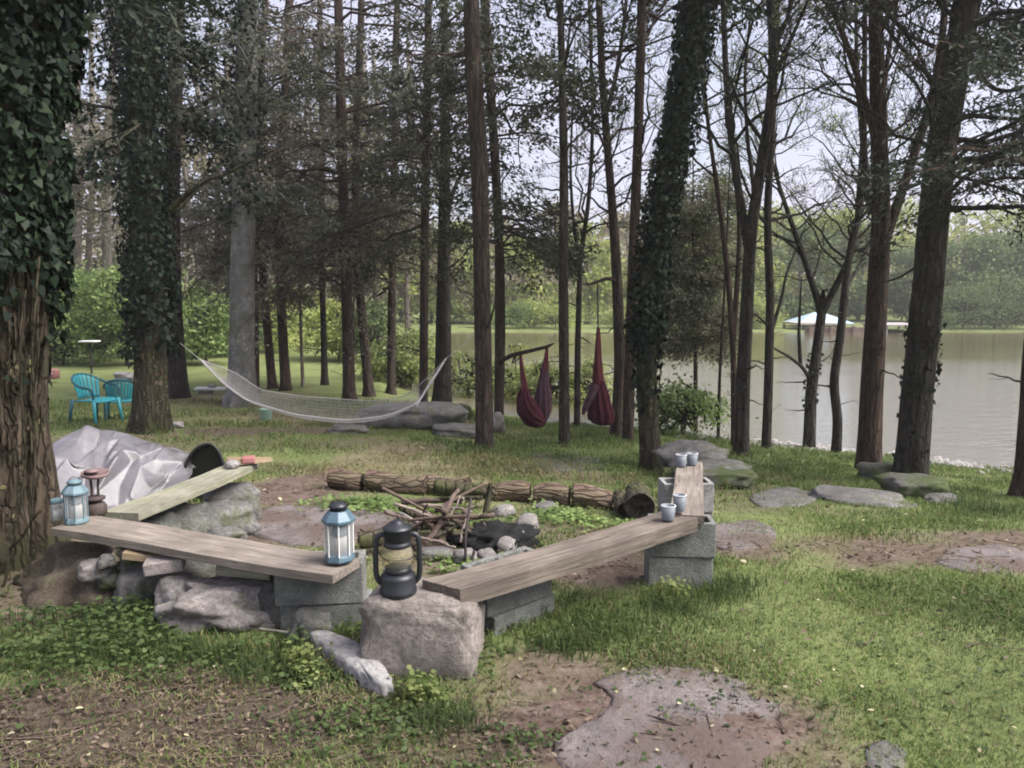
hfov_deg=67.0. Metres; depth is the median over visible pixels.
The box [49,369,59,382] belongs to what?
red box
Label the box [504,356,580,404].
bush
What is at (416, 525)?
stick
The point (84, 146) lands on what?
woodland tree
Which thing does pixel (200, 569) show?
boulder
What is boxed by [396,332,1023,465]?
pond water
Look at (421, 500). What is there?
stick
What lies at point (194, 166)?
woodland tree
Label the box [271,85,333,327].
woodland tree
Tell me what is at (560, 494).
log
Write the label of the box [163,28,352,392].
cedar tree
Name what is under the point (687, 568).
cinder block
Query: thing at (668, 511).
cup
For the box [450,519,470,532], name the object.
stick
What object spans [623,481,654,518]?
stump log
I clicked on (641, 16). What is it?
cedar tree
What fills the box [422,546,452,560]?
pit stone
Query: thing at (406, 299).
woodland tree
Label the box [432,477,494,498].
log
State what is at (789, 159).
sky
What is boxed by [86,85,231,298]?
woodland tree
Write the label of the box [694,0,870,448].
maple tree
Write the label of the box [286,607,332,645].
boulder
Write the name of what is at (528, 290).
bank tree
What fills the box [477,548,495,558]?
pit stone
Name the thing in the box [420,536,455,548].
stick
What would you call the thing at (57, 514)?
glass jar
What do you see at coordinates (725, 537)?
flat rock
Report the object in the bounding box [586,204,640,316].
bank tree
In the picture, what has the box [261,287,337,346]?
bush
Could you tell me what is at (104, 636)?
ground ivy weeds
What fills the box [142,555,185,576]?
paving brick
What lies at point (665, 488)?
cinder block
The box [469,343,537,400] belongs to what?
bush
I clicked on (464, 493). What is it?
stick
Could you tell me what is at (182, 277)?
bush
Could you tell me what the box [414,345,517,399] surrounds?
bush
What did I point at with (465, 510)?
stick
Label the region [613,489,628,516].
stump log
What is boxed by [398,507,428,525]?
stick
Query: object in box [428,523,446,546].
stick
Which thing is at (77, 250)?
woodland tree
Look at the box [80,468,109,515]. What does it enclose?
rusty lamp
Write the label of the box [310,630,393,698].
stone slab
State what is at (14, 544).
hanging vine
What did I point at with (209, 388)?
stone bench
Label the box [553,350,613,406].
bush
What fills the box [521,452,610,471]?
flat rock
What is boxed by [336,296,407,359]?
bush
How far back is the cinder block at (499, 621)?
3.46 m
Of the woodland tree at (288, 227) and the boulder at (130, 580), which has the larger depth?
the woodland tree at (288, 227)
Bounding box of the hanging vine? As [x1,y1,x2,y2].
[2,257,41,587]
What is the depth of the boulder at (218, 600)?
3.44 m
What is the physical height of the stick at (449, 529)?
0.164 m
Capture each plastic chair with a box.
[68,373,123,425]
[102,379,132,420]
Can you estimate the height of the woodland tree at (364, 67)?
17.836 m
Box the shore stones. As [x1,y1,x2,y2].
[634,426,1013,474]
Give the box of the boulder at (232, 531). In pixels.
[207,525,247,539]
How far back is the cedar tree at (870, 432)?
9.14 m
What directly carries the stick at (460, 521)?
on the ash heap
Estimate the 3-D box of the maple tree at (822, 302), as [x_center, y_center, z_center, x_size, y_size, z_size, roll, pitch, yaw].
[5.096,-2.192,11.865,4.676,6.704,2.559,4,8,31]
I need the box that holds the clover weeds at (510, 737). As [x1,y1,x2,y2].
[167,560,1023,767]
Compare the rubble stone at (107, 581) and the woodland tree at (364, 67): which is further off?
the woodland tree at (364, 67)
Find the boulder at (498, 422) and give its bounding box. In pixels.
[493,412,505,432]
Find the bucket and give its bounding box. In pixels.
[259,408,271,419]
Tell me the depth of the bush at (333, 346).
26.30 m
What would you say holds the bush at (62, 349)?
on the ground at (62, 387)
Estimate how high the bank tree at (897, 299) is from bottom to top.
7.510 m
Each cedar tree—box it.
[159,0,408,390]
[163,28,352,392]
[176,0,357,388]
[193,0,470,402]
[213,0,463,396]
[258,2,429,384]
[278,0,520,394]
[290,0,549,401]
[354,0,597,448]
[362,0,630,414]
[553,0,755,441]
[597,0,811,445]
[618,127,764,431]
[754,0,1023,470]
[794,0,1023,497]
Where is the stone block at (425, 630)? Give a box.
[358,577,485,680]
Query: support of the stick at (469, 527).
on the ash heap
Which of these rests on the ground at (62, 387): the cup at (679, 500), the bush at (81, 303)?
the bush at (81, 303)
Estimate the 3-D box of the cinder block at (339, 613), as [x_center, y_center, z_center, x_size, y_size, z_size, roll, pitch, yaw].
[-0.854,1.078,3.586,0.390,0.190,0.190,0,7,-3]
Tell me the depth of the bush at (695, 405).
12.92 m
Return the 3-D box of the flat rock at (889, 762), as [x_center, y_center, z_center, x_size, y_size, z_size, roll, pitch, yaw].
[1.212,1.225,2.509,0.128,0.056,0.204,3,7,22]
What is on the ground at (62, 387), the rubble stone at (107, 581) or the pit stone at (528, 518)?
the pit stone at (528, 518)
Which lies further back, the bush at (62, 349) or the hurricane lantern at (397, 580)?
the bush at (62, 349)
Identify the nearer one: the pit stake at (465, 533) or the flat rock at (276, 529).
the pit stake at (465, 533)
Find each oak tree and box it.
[62,2,312,398]
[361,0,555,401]
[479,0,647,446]
[778,0,1023,474]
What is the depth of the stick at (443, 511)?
4.63 m
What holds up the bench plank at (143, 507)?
on the boulder at (169, 517)
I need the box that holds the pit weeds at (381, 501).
[274,492,635,573]
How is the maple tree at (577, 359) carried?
on the ground at (62, 387)
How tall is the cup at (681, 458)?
0.077 m
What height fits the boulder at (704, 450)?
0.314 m
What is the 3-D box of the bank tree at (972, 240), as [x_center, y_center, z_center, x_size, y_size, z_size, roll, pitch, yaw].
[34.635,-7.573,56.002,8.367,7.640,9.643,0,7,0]
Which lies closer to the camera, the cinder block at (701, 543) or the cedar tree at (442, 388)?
the cinder block at (701, 543)
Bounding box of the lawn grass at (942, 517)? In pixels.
[0,393,1023,767]
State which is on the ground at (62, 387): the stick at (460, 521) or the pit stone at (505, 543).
the pit stone at (505, 543)
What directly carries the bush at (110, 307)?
on the ground at (62, 387)
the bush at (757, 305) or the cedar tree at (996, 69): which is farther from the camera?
the bush at (757, 305)
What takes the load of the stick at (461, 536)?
on the ash heap
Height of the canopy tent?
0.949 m
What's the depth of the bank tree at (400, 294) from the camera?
60.47 m
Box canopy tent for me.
[787,312,854,325]
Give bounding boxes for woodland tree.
[49,3,163,361]
[62,4,188,354]
[62,39,157,349]
[65,14,124,320]
[81,71,198,336]
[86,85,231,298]
[92,67,269,307]
[159,1,313,292]
[181,50,273,302]
[223,100,330,318]
[266,43,408,305]
[267,23,374,344]
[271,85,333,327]
[303,43,458,339]
[328,50,403,307]
[330,37,466,330]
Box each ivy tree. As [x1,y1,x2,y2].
[0,0,215,575]
[64,0,306,434]
[612,0,772,472]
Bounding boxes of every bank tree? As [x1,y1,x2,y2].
[338,219,434,321]
[379,232,457,322]
[414,219,494,323]
[451,209,542,317]
[490,233,557,324]
[513,196,596,318]
[545,217,627,323]
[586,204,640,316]
[622,235,690,316]
[691,211,790,310]
[754,191,824,301]
[754,218,864,318]
[773,198,867,316]
[812,224,911,321]
[853,195,959,313]
[888,237,969,321]
[904,196,1023,287]
[943,227,1023,324]
[959,225,1023,323]
[988,198,1023,310]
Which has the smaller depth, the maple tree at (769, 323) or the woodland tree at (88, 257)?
the maple tree at (769, 323)
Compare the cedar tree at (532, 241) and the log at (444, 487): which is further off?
the cedar tree at (532, 241)
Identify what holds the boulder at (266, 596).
on the ground at (62, 387)
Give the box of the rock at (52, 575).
[13,541,116,609]
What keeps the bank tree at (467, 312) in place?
on the ground at (62, 387)
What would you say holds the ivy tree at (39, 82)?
on the ground at (62, 387)
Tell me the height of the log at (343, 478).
0.215 m
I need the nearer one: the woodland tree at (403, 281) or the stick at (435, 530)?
the stick at (435, 530)
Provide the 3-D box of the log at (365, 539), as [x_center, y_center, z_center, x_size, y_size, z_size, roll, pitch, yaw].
[-0.755,0.885,4.584,0.323,0.164,0.101,-2,7,-14]
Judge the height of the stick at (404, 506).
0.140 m
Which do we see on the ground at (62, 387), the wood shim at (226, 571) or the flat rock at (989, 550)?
the flat rock at (989, 550)
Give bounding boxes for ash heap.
[446,519,543,552]
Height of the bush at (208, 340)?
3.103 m
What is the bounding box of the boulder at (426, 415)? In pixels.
[357,401,468,429]
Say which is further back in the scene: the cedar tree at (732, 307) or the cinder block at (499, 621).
the cedar tree at (732, 307)
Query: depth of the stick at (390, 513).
4.93 m
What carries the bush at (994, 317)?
on the ground at (62, 387)
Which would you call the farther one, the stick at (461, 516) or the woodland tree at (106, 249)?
the woodland tree at (106, 249)
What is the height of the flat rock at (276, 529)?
0.155 m
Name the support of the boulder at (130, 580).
on the ground at (62, 387)
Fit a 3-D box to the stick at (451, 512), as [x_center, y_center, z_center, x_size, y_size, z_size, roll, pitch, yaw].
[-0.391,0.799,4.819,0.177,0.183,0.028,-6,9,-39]
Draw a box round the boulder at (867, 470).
[856,462,892,480]
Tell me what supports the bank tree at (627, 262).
on the ground at (62, 387)
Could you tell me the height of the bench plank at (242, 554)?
0.052 m
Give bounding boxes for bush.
[49,246,124,366]
[51,258,131,361]
[60,265,131,365]
[98,255,204,357]
[182,279,229,363]
[184,293,274,356]
[258,293,313,353]
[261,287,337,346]
[291,297,358,360]
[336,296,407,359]
[354,320,470,385]
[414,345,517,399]
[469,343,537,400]
[491,298,548,328]
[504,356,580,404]
[516,292,601,328]
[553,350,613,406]
[588,301,625,327]
[634,370,758,437]
[716,286,776,326]
[753,299,788,328]
[902,305,968,328]
[942,275,1022,331]
[948,262,1023,330]
[984,279,1023,328]
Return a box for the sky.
[63,0,1023,279]
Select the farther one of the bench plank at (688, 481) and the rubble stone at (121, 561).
the bench plank at (688, 481)
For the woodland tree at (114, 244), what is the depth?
38.75 m
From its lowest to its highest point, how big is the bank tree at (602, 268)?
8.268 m
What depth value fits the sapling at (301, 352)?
18.97 m
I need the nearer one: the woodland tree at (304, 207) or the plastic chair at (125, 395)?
the plastic chair at (125, 395)
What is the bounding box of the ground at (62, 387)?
[0,281,1023,767]
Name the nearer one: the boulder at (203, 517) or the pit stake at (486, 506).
the boulder at (203, 517)
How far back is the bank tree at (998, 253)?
54.57 m
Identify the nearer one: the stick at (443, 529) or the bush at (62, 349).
the stick at (443, 529)
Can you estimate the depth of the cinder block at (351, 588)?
3.47 m
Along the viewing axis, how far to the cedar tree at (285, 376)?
17.11 m
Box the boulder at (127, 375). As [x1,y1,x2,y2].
[113,371,132,380]
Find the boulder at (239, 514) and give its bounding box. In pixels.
[207,500,260,535]
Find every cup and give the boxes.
[661,503,675,520]
[673,493,686,511]
[675,453,686,466]
[687,452,697,465]
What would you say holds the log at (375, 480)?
on the ground at (62, 387)
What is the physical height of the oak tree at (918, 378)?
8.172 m
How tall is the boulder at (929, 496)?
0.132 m
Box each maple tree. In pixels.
[509,0,675,426]
[620,0,887,456]
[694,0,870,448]
[699,38,1016,447]
[718,0,934,454]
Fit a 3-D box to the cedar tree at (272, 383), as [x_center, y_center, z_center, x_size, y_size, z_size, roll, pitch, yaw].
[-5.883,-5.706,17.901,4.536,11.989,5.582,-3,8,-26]
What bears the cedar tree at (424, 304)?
on the ground at (62, 387)
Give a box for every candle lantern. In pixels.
[61,477,89,524]
[321,499,355,564]
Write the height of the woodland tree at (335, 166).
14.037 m
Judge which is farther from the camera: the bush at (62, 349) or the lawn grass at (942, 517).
the bush at (62, 349)
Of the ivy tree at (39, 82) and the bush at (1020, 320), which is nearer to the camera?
the ivy tree at (39, 82)
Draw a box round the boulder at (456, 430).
[432,422,474,438]
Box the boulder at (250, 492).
[203,482,261,520]
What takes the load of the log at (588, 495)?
on the ground at (62, 387)
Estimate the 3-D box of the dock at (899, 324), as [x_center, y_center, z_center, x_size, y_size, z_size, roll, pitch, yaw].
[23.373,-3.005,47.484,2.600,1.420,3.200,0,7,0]
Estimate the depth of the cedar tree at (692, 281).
13.20 m
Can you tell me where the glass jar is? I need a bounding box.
[50,497,62,519]
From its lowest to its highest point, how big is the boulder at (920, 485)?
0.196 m
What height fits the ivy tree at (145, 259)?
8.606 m
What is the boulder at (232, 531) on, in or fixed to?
on the ground at (62, 387)
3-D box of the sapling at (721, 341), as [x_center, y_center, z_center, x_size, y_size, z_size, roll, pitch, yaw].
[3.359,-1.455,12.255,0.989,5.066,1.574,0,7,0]
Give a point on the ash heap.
(490, 533)
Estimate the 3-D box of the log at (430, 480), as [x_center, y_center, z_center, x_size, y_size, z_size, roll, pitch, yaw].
[-0.526,0.842,6.330,0.397,0.204,0.174,3,8,24]
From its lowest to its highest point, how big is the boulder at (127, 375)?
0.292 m
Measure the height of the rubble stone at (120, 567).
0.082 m
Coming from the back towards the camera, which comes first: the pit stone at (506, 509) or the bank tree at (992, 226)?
the bank tree at (992, 226)
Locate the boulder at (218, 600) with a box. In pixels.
[153,575,275,635]
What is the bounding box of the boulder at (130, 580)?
[113,562,164,609]
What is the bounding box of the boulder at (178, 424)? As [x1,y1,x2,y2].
[173,421,183,428]
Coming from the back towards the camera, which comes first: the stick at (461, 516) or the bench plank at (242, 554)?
the stick at (461, 516)
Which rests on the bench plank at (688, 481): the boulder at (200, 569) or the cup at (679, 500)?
the cup at (679, 500)
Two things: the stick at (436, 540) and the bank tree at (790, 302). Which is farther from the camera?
the bank tree at (790, 302)
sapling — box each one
[273,102,337,386]
[688,143,747,439]
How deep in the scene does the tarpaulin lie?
5.59 m
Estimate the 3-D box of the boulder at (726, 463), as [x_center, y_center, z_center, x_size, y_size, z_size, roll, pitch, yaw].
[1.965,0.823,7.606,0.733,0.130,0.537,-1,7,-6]
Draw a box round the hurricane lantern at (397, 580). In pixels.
[373,514,421,599]
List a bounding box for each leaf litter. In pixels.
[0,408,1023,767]
[8,447,1017,755]
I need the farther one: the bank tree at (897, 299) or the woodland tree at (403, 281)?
the bank tree at (897, 299)
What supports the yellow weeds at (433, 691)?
on the ground at (62, 387)
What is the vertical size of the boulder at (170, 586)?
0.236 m
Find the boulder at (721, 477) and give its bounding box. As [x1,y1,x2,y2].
[671,463,757,488]
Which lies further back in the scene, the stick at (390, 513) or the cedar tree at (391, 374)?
the cedar tree at (391, 374)
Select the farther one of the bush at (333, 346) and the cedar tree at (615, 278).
the bush at (333, 346)
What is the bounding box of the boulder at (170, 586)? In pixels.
[153,571,198,618]
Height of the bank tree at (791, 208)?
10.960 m
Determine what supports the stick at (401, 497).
on the ground at (62, 387)
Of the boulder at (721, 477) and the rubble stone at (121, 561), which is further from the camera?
the boulder at (721, 477)
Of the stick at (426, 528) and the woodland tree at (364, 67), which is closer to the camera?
the stick at (426, 528)
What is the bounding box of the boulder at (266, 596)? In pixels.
[257,576,280,629]
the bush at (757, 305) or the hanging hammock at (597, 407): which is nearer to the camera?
the hanging hammock at (597, 407)
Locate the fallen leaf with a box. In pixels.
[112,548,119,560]
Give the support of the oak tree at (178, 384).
on the ground at (62, 387)
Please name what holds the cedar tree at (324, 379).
on the ground at (62, 387)
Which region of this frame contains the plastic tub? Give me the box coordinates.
[184,442,224,500]
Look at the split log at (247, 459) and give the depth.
5.38 m
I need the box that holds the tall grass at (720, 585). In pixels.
[0,489,1023,747]
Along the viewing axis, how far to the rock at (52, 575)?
3.79 m
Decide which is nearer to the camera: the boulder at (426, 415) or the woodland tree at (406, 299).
the boulder at (426, 415)
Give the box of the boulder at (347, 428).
[326,424,368,433]
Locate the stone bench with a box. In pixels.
[194,384,226,393]
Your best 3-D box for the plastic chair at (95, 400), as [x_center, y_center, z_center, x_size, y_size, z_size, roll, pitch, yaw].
[-6.334,0.235,11.720,0.604,0.785,0.570,3,7,20]
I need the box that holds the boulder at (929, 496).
[923,493,956,504]
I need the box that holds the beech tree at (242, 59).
[93,0,414,408]
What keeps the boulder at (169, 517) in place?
on the ground at (62, 387)
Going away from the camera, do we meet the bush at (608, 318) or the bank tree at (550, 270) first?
the bush at (608, 318)
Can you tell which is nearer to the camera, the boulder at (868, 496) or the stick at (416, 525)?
the stick at (416, 525)
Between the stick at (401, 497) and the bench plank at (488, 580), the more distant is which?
the stick at (401, 497)
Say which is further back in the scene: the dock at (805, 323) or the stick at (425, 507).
the dock at (805, 323)
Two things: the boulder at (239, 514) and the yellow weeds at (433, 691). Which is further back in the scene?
the boulder at (239, 514)
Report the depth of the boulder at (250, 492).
5.26 m
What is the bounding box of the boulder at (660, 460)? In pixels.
[657,444,668,467]
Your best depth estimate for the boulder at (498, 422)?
11.72 m
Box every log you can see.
[226,455,272,464]
[327,467,365,490]
[357,518,409,548]
[362,469,428,495]
[425,474,471,496]
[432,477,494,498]
[493,480,531,502]
[531,482,571,506]
[571,484,612,509]
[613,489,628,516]
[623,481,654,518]
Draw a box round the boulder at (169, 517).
[136,509,183,529]
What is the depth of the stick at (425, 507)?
4.87 m
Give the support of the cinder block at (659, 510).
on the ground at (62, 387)
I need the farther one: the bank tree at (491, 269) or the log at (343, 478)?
the bank tree at (491, 269)
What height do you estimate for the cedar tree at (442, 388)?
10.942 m
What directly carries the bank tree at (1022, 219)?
on the ground at (62, 387)
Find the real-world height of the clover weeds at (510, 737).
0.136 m
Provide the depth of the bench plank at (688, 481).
4.40 m
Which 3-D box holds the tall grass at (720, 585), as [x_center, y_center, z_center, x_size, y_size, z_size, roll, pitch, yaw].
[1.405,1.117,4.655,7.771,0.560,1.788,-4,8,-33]
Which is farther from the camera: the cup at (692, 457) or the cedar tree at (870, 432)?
the cedar tree at (870, 432)
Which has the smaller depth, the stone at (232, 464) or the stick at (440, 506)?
the stick at (440, 506)
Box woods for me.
[68,210,1018,305]
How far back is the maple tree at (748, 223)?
9.80 m
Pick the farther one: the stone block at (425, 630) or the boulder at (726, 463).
the boulder at (726, 463)
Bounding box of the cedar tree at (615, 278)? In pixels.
[515,0,736,438]
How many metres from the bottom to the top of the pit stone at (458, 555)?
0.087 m
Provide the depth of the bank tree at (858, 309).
60.55 m
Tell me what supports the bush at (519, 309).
on the ground at (62, 387)
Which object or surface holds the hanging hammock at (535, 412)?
hanging from the cedar tree at (532, 241)
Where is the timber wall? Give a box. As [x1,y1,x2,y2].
[804,326,863,331]
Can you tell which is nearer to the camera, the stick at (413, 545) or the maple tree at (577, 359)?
the stick at (413, 545)
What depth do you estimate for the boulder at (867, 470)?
8.40 m
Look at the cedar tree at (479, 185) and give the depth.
9.26 m
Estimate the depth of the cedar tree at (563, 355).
10.33 m
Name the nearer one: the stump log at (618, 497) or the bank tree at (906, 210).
the stump log at (618, 497)
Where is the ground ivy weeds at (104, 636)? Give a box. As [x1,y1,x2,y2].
[0,572,359,728]
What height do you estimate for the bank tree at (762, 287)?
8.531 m
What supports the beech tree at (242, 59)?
on the ground at (62, 387)
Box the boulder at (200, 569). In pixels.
[164,560,216,577]
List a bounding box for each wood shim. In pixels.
[122,548,160,561]
[216,565,273,579]
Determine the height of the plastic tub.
0.472 m
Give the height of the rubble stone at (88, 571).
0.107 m
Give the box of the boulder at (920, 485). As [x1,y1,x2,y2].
[872,472,949,497]
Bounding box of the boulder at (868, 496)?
[809,485,917,507]
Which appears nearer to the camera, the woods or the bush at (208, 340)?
the bush at (208, 340)
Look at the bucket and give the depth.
12.16 m
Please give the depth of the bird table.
22.06 m
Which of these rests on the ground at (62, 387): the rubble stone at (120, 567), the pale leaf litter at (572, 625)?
the pale leaf litter at (572, 625)
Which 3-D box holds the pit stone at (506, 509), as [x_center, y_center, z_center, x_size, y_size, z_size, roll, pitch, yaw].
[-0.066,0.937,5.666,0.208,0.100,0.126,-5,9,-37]
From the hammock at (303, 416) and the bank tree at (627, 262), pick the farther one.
the bank tree at (627, 262)
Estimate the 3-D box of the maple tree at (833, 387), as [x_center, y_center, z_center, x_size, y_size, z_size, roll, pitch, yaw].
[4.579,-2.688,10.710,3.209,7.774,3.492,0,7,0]
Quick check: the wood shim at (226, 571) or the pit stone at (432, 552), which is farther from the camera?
the pit stone at (432, 552)
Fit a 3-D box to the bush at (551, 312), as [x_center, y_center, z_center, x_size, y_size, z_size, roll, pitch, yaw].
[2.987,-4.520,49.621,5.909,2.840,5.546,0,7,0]
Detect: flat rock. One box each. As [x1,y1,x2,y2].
[253,505,397,548]
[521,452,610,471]
[554,665,780,767]
[716,519,776,550]
[750,487,815,507]
[864,739,906,767]
[937,544,1023,573]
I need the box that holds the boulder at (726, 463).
[674,458,751,469]
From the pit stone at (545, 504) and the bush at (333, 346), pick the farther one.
the bush at (333, 346)
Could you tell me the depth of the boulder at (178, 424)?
10.89 m
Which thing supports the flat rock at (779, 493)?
on the ground at (62, 387)
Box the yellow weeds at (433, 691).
[268,575,698,711]
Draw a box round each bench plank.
[51,516,360,583]
[102,463,258,520]
[422,512,697,602]
[671,461,703,524]
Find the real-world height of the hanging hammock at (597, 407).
2.116 m
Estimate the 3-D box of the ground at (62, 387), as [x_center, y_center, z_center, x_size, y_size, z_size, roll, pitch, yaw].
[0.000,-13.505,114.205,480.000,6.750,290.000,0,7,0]
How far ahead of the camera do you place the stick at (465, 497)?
5.12 m
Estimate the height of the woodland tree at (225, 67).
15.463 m
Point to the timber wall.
(834, 329)
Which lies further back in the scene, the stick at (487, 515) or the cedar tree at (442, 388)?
the cedar tree at (442, 388)
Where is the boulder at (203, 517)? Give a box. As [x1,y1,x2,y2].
[169,501,221,532]
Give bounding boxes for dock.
[782,321,836,327]
[860,322,907,332]
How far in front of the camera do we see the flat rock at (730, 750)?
2.64 m
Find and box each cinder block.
[274,550,366,606]
[280,588,371,630]
[461,546,550,616]
[484,593,554,635]
[644,548,712,589]
[648,513,716,557]
[657,477,713,512]
[657,506,712,517]
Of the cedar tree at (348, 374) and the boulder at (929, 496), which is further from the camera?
the cedar tree at (348, 374)
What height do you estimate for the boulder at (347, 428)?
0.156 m
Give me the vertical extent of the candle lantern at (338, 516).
0.274 m
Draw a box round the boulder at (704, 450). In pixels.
[653,439,728,467]
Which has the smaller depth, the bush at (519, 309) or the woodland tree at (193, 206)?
the woodland tree at (193, 206)
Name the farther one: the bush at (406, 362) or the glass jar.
the bush at (406, 362)
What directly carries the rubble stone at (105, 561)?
on the rubble stone at (88, 571)
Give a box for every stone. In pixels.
[77,557,114,582]
[96,552,118,570]
[98,571,118,589]
[114,547,139,565]
[117,562,141,571]
[225,459,239,468]
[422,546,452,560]
[453,548,476,563]
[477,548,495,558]
[491,503,515,516]
[497,536,516,551]
[516,512,538,529]
[534,500,556,510]
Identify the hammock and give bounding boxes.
[171,334,473,422]
[516,348,551,427]
[582,283,614,425]
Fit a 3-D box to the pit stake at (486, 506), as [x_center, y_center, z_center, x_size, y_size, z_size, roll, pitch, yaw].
[-0.181,0.851,5.588,0.073,0.283,0.067,-5,9,-37]
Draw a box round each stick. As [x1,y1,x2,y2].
[260,628,356,641]
[381,487,431,513]
[384,509,423,525]
[390,514,476,521]
[393,502,431,515]
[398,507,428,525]
[400,497,461,504]
[409,541,454,555]
[411,515,436,529]
[411,522,453,530]
[412,511,453,534]
[413,488,459,551]
[416,512,459,528]
[417,503,459,514]
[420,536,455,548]
[421,504,427,527]
[422,503,472,512]
[422,520,437,523]
[425,512,463,523]
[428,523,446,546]
[433,507,497,538]
[434,483,484,512]
[434,495,482,499]
[435,513,494,524]
[440,507,446,519]
[442,496,460,525]
[446,523,474,529]
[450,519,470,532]
[459,512,466,542]
[461,505,474,513]
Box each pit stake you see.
[464,496,475,561]
[482,482,492,512]
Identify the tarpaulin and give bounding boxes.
[52,425,197,517]
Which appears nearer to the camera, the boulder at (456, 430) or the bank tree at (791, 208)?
the boulder at (456, 430)
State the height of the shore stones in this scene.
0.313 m
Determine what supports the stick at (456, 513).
on the stick
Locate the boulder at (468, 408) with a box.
[457,403,473,417]
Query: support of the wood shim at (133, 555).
on the paving brick
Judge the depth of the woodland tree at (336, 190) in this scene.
32.90 m
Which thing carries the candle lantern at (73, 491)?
on the bench plank at (242, 554)
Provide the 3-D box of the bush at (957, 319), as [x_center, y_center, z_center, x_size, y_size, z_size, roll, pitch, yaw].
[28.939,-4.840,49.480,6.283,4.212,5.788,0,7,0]
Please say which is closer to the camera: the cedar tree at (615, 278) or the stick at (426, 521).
the stick at (426, 521)
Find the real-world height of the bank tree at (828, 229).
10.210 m
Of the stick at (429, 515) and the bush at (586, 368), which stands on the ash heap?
the stick at (429, 515)
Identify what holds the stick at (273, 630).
on the ground at (62, 387)
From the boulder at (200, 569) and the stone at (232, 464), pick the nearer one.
the boulder at (200, 569)
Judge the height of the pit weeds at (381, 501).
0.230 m
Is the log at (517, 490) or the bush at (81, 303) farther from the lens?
the bush at (81, 303)
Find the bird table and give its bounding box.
[78,340,100,373]
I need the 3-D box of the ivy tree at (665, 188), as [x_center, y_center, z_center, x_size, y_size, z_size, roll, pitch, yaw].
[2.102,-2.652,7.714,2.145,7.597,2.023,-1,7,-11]
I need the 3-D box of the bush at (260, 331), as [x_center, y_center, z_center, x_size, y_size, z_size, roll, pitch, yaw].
[-10.292,-2.026,27.741,3.421,2.691,3.296,0,7,0]
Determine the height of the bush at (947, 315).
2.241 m
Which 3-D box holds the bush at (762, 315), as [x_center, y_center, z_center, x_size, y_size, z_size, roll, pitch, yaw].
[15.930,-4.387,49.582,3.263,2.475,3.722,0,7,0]
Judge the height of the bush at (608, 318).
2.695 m
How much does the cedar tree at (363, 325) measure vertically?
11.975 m
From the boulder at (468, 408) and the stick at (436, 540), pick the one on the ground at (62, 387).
the boulder at (468, 408)
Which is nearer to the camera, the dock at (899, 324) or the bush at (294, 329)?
the bush at (294, 329)
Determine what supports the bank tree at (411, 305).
on the ground at (62, 387)
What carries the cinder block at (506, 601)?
on the cinder block at (499, 621)

